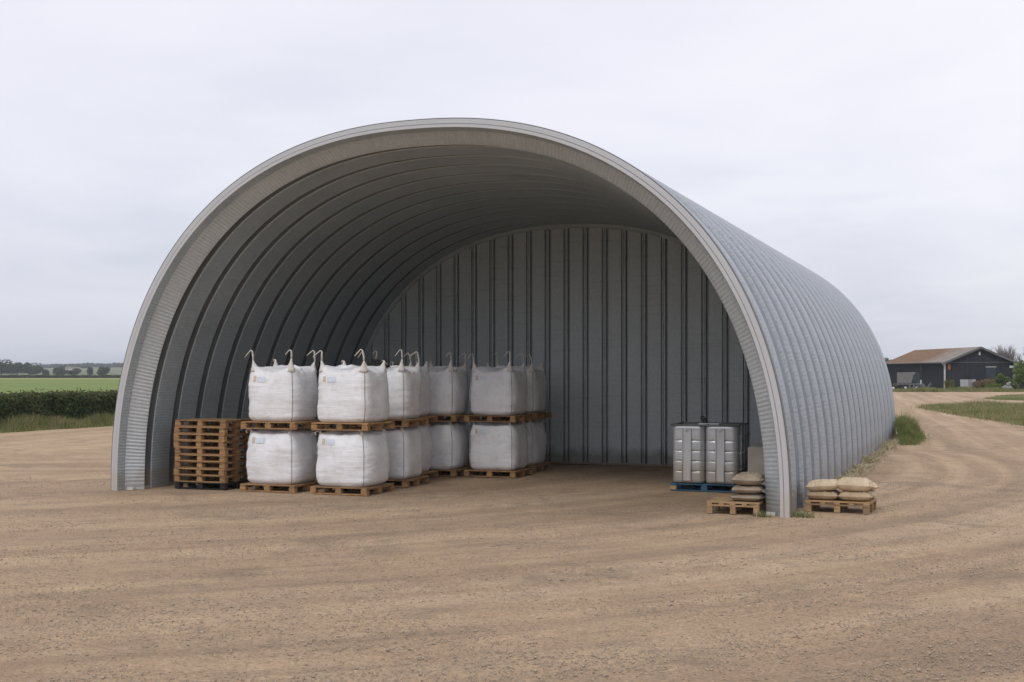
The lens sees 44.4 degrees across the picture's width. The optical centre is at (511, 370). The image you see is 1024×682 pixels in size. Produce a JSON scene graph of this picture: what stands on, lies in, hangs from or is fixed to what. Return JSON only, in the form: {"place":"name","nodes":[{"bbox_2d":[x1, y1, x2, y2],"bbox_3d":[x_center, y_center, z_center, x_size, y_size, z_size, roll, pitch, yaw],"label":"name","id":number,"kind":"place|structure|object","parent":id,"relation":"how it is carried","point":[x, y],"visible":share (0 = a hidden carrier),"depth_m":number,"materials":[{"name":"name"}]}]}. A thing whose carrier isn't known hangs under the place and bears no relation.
{"place":"outdoors","nodes":[
{"label":"outdoors","id":0,"kind":"place"},
{"bbox_2d":[0,379,119,432],"bbox_3d":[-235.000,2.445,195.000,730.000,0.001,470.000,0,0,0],"label":"crop field","id":1,"kind":"structure","parent":0,"point":[18,385],"depth_m":211.35,"materials":[{"name":"green plant"}]},
{"bbox_2d":[0,411,114,432],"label":"verge grass","id":2,"kind":"structure","parent":1,"relation":"on","point":[24,423],"depth_m":52.43,"materials":[{"name":"green plant"}]},
{"bbox_2d":[0,378,119,378],"bbox_3d":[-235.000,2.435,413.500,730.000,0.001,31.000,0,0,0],"label":"field margin","id":3,"kind":"object","parent":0,"point":[59,378],"depth_m":406.94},
{"bbox_2d":[0,367,121,375],"bbox_3d":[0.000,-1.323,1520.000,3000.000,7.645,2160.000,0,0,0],"label":"hills","id":4,"kind":"structure","parent":0,"point":[114,371],"depth_m":787.53,"materials":[{"name":"plant"}]},
{"bbox_2d":[11,362,23,374],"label":"tree","id":5,"kind":"object","parent":4,"relation":"on","point":[17,367],"visible":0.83,"depth_m":657.72,"materials":[{"name":"green plant"}]},
{"bbox_2d":[22,362,37,374],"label":"tree","id":6,"kind":"object","parent":4,"relation":"on","point":[28,368],"visible":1,"depth_m":649.24,"materials":[{"name":"green plant"}]},
{"bbox_2d":[35,365,43,373],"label":"tree","id":7,"kind":"object","parent":4,"relation":"on","point":[40,369],"visible":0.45,"depth_m":678.87,"materials":[{"name":"green plant"}]},
{"bbox_2d":[42,369,48,374],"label":"tree","id":8,"kind":"object","parent":4,"relation":"on","point":[45,372],"visible":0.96,"depth_m":599.14,"materials":[{"name":"green plant"}]},
{"bbox_2d":[52,367,67,374],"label":"tree","id":9,"kind":"object","parent":4,"relation":"on","point":[59,371],"visible":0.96,"depth_m":618.34,"materials":[{"name":"green plant"}]},
{"bbox_2d":[67,370,78,374],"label":"tree","id":10,"kind":"object","parent":4,"relation":"on","point":[73,372],"visible":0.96,"depth_m":638.99,"materials":[{"name":"green plant"}]},
{"bbox_2d":[30,362,122,367],"bbox_3d":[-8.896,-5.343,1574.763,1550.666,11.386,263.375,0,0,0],"label":"woodland","id":11,"kind":"object","parent":4,"relation":"on","point":[117,365],"visible":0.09,"depth_m":1473.66,"materials":[{"name":"plant"}]},
{"bbox_2d":[86,367,92,374],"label":"tree","id":12,"kind":"object","parent":4,"relation":"on","point":[90,369],"visible":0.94,"depth_m":639.22,"materials":[{"name":"green plant"}]},
{"bbox_2d":[96,367,109,374],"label":"tree","id":13,"kind":"object","parent":4,"relation":"on","point":[105,371],"visible":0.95,"depth_m":619.36,"materials":[{"name":"green plant"}]},
{"bbox_2d":[0,392,1023,681],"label":"gravel yard","id":14,"kind":"structure","parent":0,"point":[960,458],"depth_m":14.91,"materials":[{"name":"beige gravel"}]},
{"bbox_2d":[175,478,251,489],"bbox_3d":[-6.154,2.329,25.869,1.219,0.143,1.002,0,0,20],"label":"pallet","id":15,"kind":"object","parent":14,"relation":"on","point":[202,485],"visible":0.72,"depth_m":25.58,"materials":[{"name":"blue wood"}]},
{"bbox_2d":[174,472,247,482],"bbox_3d":[-6.173,2.188,25.895,1.220,0.143,1.003,0,0,20],"label":"pallet","id":16,"kind":"object","parent":15,"relation":"on","point":[214,479],"visible":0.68,"depth_m":25.61,"materials":[{"name":"brown wood"}]},
{"bbox_2d":[174,465,246,475],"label":"pallet","id":17,"kind":"object","parent":16,"relation":"on","point":[208,472],"visible":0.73,"depth_m":25.60,"materials":[{"name":"brown wood"}]},
{"bbox_2d":[175,458,245,468],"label":"pallet","id":18,"kind":"object","parent":17,"relation":"on","point":[214,465],"visible":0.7,"depth_m":25.63,"materials":[{"name":"brown wood"}]},
{"bbox_2d":[175,452,245,461],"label":"pallet","id":19,"kind":"object","parent":18,"relation":"on","point":[221,458],"visible":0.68,"depth_m":25.60,"materials":[{"name":"brown wood"}]},
{"bbox_2d":[175,445,247,454],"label":"pallet","id":20,"kind":"object","parent":19,"relation":"on","point":[206,451],"visible":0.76,"depth_m":25.59,"materials":[{"name":"brown wood"}]},
{"bbox_2d":[174,438,247,447],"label":"pallet","id":21,"kind":"object","parent":20,"relation":"on","point":[212,444],"visible":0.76,"depth_m":25.61,"materials":[{"name":"brown wood"}]},
{"bbox_2d":[173,432,249,440],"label":"pallet","id":22,"kind":"object","parent":21,"relation":"on","point":[211,437],"visible":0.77,"depth_m":25.61,"materials":[{"name":"brown wood"}]},
{"bbox_2d":[174,426,250,433],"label":"pallet","id":23,"kind":"object","parent":22,"relation":"on","point":[204,430],"visible":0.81,"depth_m":25.59,"materials":[{"name":"brown wood"}]},
{"bbox_2d":[175,418,252,426],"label":"pallet","id":24,"kind":"object","parent":23,"relation":"on","point":[204,422],"visible":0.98,"depth_m":25.65,"materials":[{"name":"brown wood"}]},
{"bbox_2d":[240,480,318,492],"bbox_3d":[-4.649,2.325,25.401,1.262,0.152,1.202,0,0,21],"label":"pallet","id":25,"kind":"object","parent":14,"relation":"on","point":[292,488],"visible":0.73,"depth_m":25.00,"materials":[{"name":"brown wood"}]},
{"bbox_2d":[245,426,316,484],"bbox_3d":[-4.642,1.695,25.403,1.217,1.112,1.235,0,0,21],"label":"bulk bag","id":26,"kind":"object","parent":25,"relation":"on","point":[281,456],"visible":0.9,"depth_m":24.90,"materials":[{"name":"fabric"}]},
{"bbox_2d":[241,420,323,429],"bbox_3d":[-4.638,1.080,25.407,1.251,0.151,1.203,0,0,20],"label":"pallet","id":27,"kind":"object","parent":26,"relation":"on","point":[281,425],"visible":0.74,"depth_m":25.03,"materials":[{"name":"brown wood"}]},
{"bbox_2d":[245,349,317,421],"bbox_3d":[-4.663,0.288,25.413,1.249,1.434,1.199,0,0,20],"label":"bulk bag","id":28,"kind":"object","parent":27,"relation":"on","point":[283,393],"visible":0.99,"depth_m":24.91,"materials":[{"name":"fabric"}]},
{"bbox_2d":[310,483,394,495],"bbox_3d":[-3.157,2.325,24.852,1.262,0.152,1.202,0,0,21],"label":"pallet","id":29,"kind":"object","parent":14,"relation":"on","point":[364,491],"visible":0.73,"depth_m":24.48,"materials":[{"name":"brown wood"}]},
{"bbox_2d":[314,428,389,486],"bbox_3d":[-3.158,1.692,24.849,1.263,1.117,1.248,0,0,21],"label":"bulk bag","id":30,"kind":"object","parent":29,"relation":"on","point":[352,458],"visible":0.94,"depth_m":24.33,"materials":[{"name":"fabric"}]},
{"bbox_2d":[311,421,394,430],"bbox_3d":[-3.143,1.080,24.857,1.251,0.151,1.203,0,0,21],"label":"pallet","id":31,"kind":"object","parent":30,"relation":"on","point":[352,426],"visible":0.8,"depth_m":24.51,"materials":[{"name":"brown wood"}]},
{"bbox_2d":[313,349,389,422],"bbox_3d":[-3.166,0.289,24.864,1.272,1.433,1.216,0,0,21],"label":"bulk bag","id":32,"kind":"object","parent":31,"relation":"on","point":[351,393],"visible":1,"depth_m":24.35,"materials":[{"name":"fabric"}]},
{"bbox_2d":[386,475,429,486],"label":"pallet","id":33,"kind":"object","parent":14,"relation":"on","point":[414,481],"visible":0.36,"depth_m":26.35,"materials":[{"name":"brown wood"}]},
{"bbox_2d":[360,426,422,478],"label":"bulk bag","id":34,"kind":"object","parent":33,"relation":"on","point":[405,451],"visible":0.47,"depth_m":26.02,"materials":[{"name":"fabric"}]},
{"bbox_2d":[358,418,428,426],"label":"pallet","id":35,"kind":"object","parent":34,"relation":"on","point":[406,423],"visible":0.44,"depth_m":26.35,"materials":[{"name":"brown wood"}]},
{"bbox_2d":[358,349,421,418],"bbox_3d":[-2.563,0.275,26.596,1.159,1.461,1.172,0,0,18],"label":"bulk bag","id":36,"kind":"object","parent":35,"relation":"on","point":[405,388],"visible":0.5,"depth_m":26.05,"materials":[{"name":"fabric"}]},
{"bbox_2d":[367,359,389,367],"bbox_3d":[-2.837,-0.160,26.562,0.516,0.228,0.392,0,0,21],"label":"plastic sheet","id":37,"kind":"object","parent":36,"relation":"on","point":[375,362],"visible":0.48,"depth_m":26.48,"materials":[{"name":"grey plastic"}]},
{"bbox_2d":[420,470,438,476],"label":"pallet","id":38,"kind":"object","parent":14,"relation":"on","point":[433,473],"visible":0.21,"depth_m":28.20,"materials":[{"name":"brown wood"}]},
{"bbox_2d":[372,425,431,471],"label":"bulk bag","id":39,"kind":"object","parent":38,"relation":"on","point":[426,447],"visible":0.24,"depth_m":27.93,"materials":[{"name":"fabric"}]},
{"bbox_2d":[395,415,437,422],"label":"pallet","id":40,"kind":"object","parent":39,"relation":"on","point":[434,418],"visible":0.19,"depth_m":28.26,"materials":[{"name":"brown wood"}]},
{"bbox_2d":[372,350,429,415],"bbox_3d":[-2.468,0.272,28.055,1.126,1.467,1.145,0,0,21],"label":"bulk bag","id":41,"kind":"object","parent":40,"relation":"on","point":[425,395],"visible":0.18,"depth_m":27.99,"materials":[{"name":"fabric"}]},
{"bbox_2d":[428,466,472,476],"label":"pallet","id":42,"kind":"object","parent":14,"relation":"on","point":[455,472],"visible":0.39,"depth_m":28.67,"materials":[{"name":"brown wood"}]},
{"bbox_2d":[419,421,468,469],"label":"bulk bag","id":43,"kind":"object","parent":42,"relation":"on","point":[450,445],"visible":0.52,"depth_m":28.60,"materials":[{"name":"fabric"}]},
{"bbox_2d":[429,414,472,421],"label":"pallet","id":44,"kind":"object","parent":43,"relation":"on","point":[451,418],"visible":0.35,"depth_m":28.93,"materials":[{"name":"brown wood"}]},
{"bbox_2d":[409,352,468,414],"bbox_3d":[-1.687,0.288,29.178,1.212,1.434,1.164,0,0,19],"label":"bulk bag","id":45,"kind":"object","parent":44,"relation":"on","point":[449,390],"visible":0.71,"depth_m":28.63,"materials":[{"name":"fabric"}]},
{"bbox_2d":[464,467,532,477],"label":"pallet","id":46,"kind":"object","parent":14,"relation":"on","point":[509,474],"visible":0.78,"depth_m":28.51,"materials":[{"name":"brown wood"}]},
{"bbox_2d":[468,422,527,470],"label":"bulk bag","id":47,"kind":"object","parent":46,"relation":"on","point":[501,446],"visible":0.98,"depth_m":28.35,"materials":[{"name":"fabric"}]},
{"bbox_2d":[464,414,532,421],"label":"pallet","id":48,"kind":"object","parent":47,"relation":"on","point":[498,418],"visible":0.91,"depth_m":28.54,"materials":[{"name":"brown wood"}]},
{"bbox_2d":[467,351,526,415],"bbox_3d":[-0.311,0.275,28.881,1.194,1.461,1.207,0,0,20],"label":"bulk bag","id":49,"kind":"object","parent":48,"relation":"on","point":[499,390],"visible":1,"depth_m":28.38,"materials":[{"name":"fabric"}]},
{"bbox_2d":[111,118,895,517],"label":"arched shed","id":50,"kind":"structure","parent":14,"relation":"on","point":[637,312],"depth_m":29.15,"materials":[{"name":"metal"}]},
{"bbox_2d":[525,462,550,471],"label":"pallet","id":51,"kind":"object","parent":14,"relation":"on","point":[547,465],"visible":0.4,"depth_m":30.25,"materials":[{"name":"brown wood"}]},
{"bbox_2d":[517,419,546,464],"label":"bulk bag","id":52,"kind":"object","parent":51,"relation":"on","point":[536,441],"visible":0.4,"depth_m":29.99,"materials":[{"name":"fabric"}]},
{"bbox_2d":[494,412,551,419],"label":"pallet","id":53,"kind":"object","parent":52,"relation":"on","point":[543,415],"visible":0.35,"depth_m":30.25,"materials":[{"name":"brown wood"}]},
{"bbox_2d":[493,352,545,412],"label":"bulk bag","id":54,"kind":"object","parent":53,"relation":"on","point":[536,391],"visible":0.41,"depth_m":29.98,"materials":[{"name":"fabric"}]},
{"bbox_2d":[670,482,736,492],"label":"pallet","id":55,"kind":"object","parent":14,"relation":"on","point":[704,486],"visible":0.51,"depth_m":25.14,"materials":[{"name":"blue paint"}]},
{"bbox_2d":[670,416,749,483],"bbox_3d":[4.032,1.570,25.468,1.413,1.322,1.182,0,0,21],"label":"steel tank","id":56,"kind":"object","parent":55,"relation":"on","point":[705,450],"visible":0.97,"depth_m":25.02,"materials":[{"name":"silver metal"}]},
{"bbox_2d":[707,494,765,514],"bbox_3d":[3.918,2.297,21.590,0.890,0.210,1.279,0,0,21],"label":"pallet","id":57,"kind":"object","parent":14,"relation":"on","point":[717,502],"visible":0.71,"depth_m":21.11,"materials":[{"name":"brown wood"}]},
{"bbox_2d":[730,492,765,500],"bbox_3d":[4.029,2.116,21.314,0.534,0.147,0.740,0,0,21],"label":"sack","id":58,"kind":"object","parent":57,"relation":"on","point":[748,496],"visible":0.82,"depth_m":21.03,"materials":[{"name":"beige fabric"}]},
{"bbox_2d":[731,484,764,493],"bbox_3d":[4.029,1.986,21.314,0.524,0.152,0.740,0,0,19],"label":"sack","id":59,"kind":"object","parent":58,"relation":"on","point":[751,489],"visible":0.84,"depth_m":21.02,"materials":[{"name":"beige fabric"}]},
{"bbox_2d":[731,471,764,484],"bbox_3d":[4.038,1.822,21.310,0.505,0.204,0.740,0,0,22],"label":"sack","id":60,"kind":"object","parent":59,"relation":"on","point":[749,478],"visible":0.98,"depth_m":21.03,"materials":[{"name":"beige fabric"}]},
{"bbox_2d":[748,444,764,492],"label":"concrete block","id":61,"kind":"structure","parent":14,"relation":"on","point":[755,459],"depth_m":24.03,"materials":[{"name":"grey concrete"}]},
{"bbox_2d":[753,510,774,517],"bbox_3d":[4.163,2.366,20.726,0.460,0.128,0.342,0,0,0],"label":"weed tuft","id":62,"kind":"object","parent":14,"relation":"on","point":[761,514],"visible":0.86,"depth_m":20.67,"materials":[{"name":"green plant"}]},
{"bbox_2d":[791,510,820,517],"bbox_3d":[4.786,2.361,20.623,0.652,0.138,0.396,0,0,22],"label":"weed tuft","id":63,"kind":"object","parent":14,"relation":"on","point":[801,514],"visible":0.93,"depth_m":20.61,"materials":[{"name":"green plant"}]},
{"bbox_2d":[805,497,876,513],"bbox_3d":[5.683,2.302,21.627,1.070,0.200,0.918,0,0,24],"label":"pallet","id":64,"kind":"object","parent":14,"relation":"on","point":[868,506],"visible":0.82,"depth_m":21.31,"materials":[{"name":"brown wood"}]},
{"bbox_2d":[806,490,839,499],"bbox_3d":[5.362,2.119,21.550,0.553,0.160,0.440,0,0,24],"label":"sack","id":65,"kind":"object","parent":64,"relation":"on","point":[828,495],"visible":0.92,"depth_m":21.38,"materials":[{"name":"beige fabric"}]},
{"bbox_2d":[805,479,837,490],"bbox_3d":[5.355,1.956,21.574,0.581,0.187,0.460,-5,-2,20],"label":"sack","id":66,"kind":"object","parent":65,"relation":"on","point":[821,485],"visible":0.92,"depth_m":21.40,"materials":[{"name":"beige fabric"}]},
{"bbox_2d":[838,491,873,500],"bbox_3d":[5.850,2.115,21.332,0.562,0.166,0.440,0,0,24],"label":"sack","id":67,"kind":"object","parent":64,"relation":"on","point":[855,495],"visible":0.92,"depth_m":21.16,"materials":[{"name":"beige fabric"}]},
{"bbox_2d":[835,477,874,491],"bbox_3d":[5.840,1.924,21.370,0.600,0.228,0.460,1,0,26],"label":"sack","id":68,"kind":"object","parent":67,"relation":"on","point":[859,484],"visible":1,"depth_m":21.20,"materials":[{"name":"beige fabric"}]},
{"bbox_2d":[868,490,877,497],"bbox_3d":[6.043,2.117,21.734,0.553,0.163,0.420,0,0,21],"label":"sack","id":69,"kind":"object","parent":64,"relation":"on","point":[874,492],"visible":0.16,"depth_m":21.57,"materials":[{"name":"beige fabric"}]},
{"bbox_2d":[870,482,878,489],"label":"sack","id":70,"kind":"object","parent":69,"relation":"on","point":[874,487],"visible":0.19,"depth_m":21.52,"materials":[{"name":"beige fabric"}]},
{"bbox_2d":[834,434,902,479],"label":"dry weeds","id":71,"kind":"object","parent":14,"relation":"on","point":[857,471],"visible":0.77,"depth_m":33.03,"materials":[{"name":"plant"}]},
{"bbox_2d":[0,0,1023,365],"label":"sky","id":72,"kind":"structure","parent":0,"point":[876,146],"materials":[{"name":"white"}]},
{"bbox_2d":[892,409,932,445],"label":"tall grass","id":73,"kind":"structure","parent":0,"point":[909,431],"depth_m":44.05,"materials":[{"name":"green plant"}]},
{"bbox_2d":[886,347,1017,388],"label":"barn","id":74,"kind":"structure","parent":0,"point":[936,368],"depth_m":161.01,"materials":[{"name":"wood"}]},
{"bbox_2d":[920,365,921,383],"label":"slit window","id":75,"kind":"structure","parent":74,"relation":"in","point":[920,365],"depth_m":170.11,"materials":[{"name":"black glass"}]},
{"bbox_2d":[986,366,995,379],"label":"door","id":76,"kind":"structure","parent":74,"relation":"in","point":[990,370],"depth_m":160.94,"materials":[{"name":"grey metal"}]},
{"bbox_2d":[910,400,1023,425],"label":"island grass","id":77,"kind":"structure","parent":0,"point":[1004,412],"depth_m":71.23,"materials":[{"name":"green plant"}]},
{"bbox_2d":[981,394,1023,400],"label":"island grass","id":78,"kind":"structure","parent":0,"point":[1009,398],"depth_m":111.53,"materials":[{"name":"green plant"}]},
{"bbox_2d":[985,394,1023,399],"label":"grass island","id":79,"kind":"structure","parent":0,"point":[1020,396],"depth_m":117.77,"materials":[{"name":"green plant"}]},
{"label":"ground","id":80,"kind":"structure","parent":0,"visible":0},
{"bbox_2d":[0,358,13,374],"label":"tree","id":81,"kind":"object","parent":80,"relation":"on","point":[5,367],"visible":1,"depth_m":638.05,"materials":[{"name":"grey plant"}]},
{"bbox_2d":[0,387,117,422],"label":"hedge","id":82,"kind":"object","parent":80,"relation":"on","point":[73,404],"visible":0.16,"depth_m":54.23,"materials":[{"name":"green plant"}]},
{"bbox_2d":[0,372,120,377],"bbox_3d":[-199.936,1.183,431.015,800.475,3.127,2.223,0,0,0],"label":"hedge","id":83,"kind":"object","parent":80,"relation":"on","point":[59,376],"visible":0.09,"depth_m":430.49,"materials":[{"name":"green plant"}]},
{"bbox_2d":[894,372,918,388],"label":"farm trailer","id":84,"kind":"object","parent":80,"relation":"on","point":[905,379],"visible":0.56,"depth_m":154.07,"materials":[{"name":"metal"}]},
{"bbox_2d":[901,382,931,388],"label":"scrap heap","id":85,"kind":"object","parent":80,"relation":"on","point":[922,384],"visible":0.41,"depth_m":152.85,"materials":[{"name":"metal"}]},
{"bbox_2d":[944,379,954,387],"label":"bush","id":86,"kind":"object","parent":80,"relation":"on","point":[948,383],"visible":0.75,"depth_m":155.84,"materials":[{"name":"green plant"}]},
{"bbox_2d":[892,386,1023,391],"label":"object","id":87,"kind":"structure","parent":80,"relation":"on","point":[954,389],"depth_m":144.65,"materials":[{"name":"green plant"}]},
{"bbox_2d":[960,379,975,388],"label":"leaning panels","id":88,"kind":"object","parent":80,"relation":"on","point":[966,382],"visible":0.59,"depth_m":160.29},
{"bbox_2d":[972,378,995,387],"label":"bush","id":89,"kind":"object","parent":80,"relation":"on","point":[981,383],"visible":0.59,"depth_m":156.29,"materials":[{"name":"green plant"}]},
{"bbox_2d":[984,383,1001,387],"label":"bush","id":90,"kind":"object","parent":80,"relation":"on","point":[990,385],"visible":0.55,"depth_m":152.85,"materials":[{"name":"green plant"}]},
{"bbox_2d":[992,373,1010,386],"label":"bush","id":91,"kind":"object","parent":80,"relation":"on","point":[1001,379],"visible":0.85,"depth_m":156.10,"materials":[{"name":"green plant"}]},
{"bbox_2d":[990,344,1016,359],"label":"bare tree","id":92,"kind":"object","parent":80,"relation":"on","point":[1003,353],"visible":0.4,"depth_m":199.46,"materials":[{"name":"grey plant"}]},
{"bbox_2d":[1001,382,1017,388],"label":"rubble heap","id":93,"kind":"object","parent":80,"relation":"on","point":[1007,385],"visible":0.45,"depth_m":155.12,"materials":[{"name":"grey stone"}]},
{"bbox_2d":[1009,349,1023,361],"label":"bare tree","id":94,"kind":"object","parent":80,"relation":"on","point":[1019,359],"visible":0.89,"depth_m":190.95,"materials":[{"name":"grey plant"}]},
{"bbox_2d":[1010,360,1023,389],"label":"bush","id":95,"kind":"object","parent":80,"relation":"on","point":[1018,371],"visible":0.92,"depth_m":150.13,"materials":[{"name":"green plant"}]}
]}

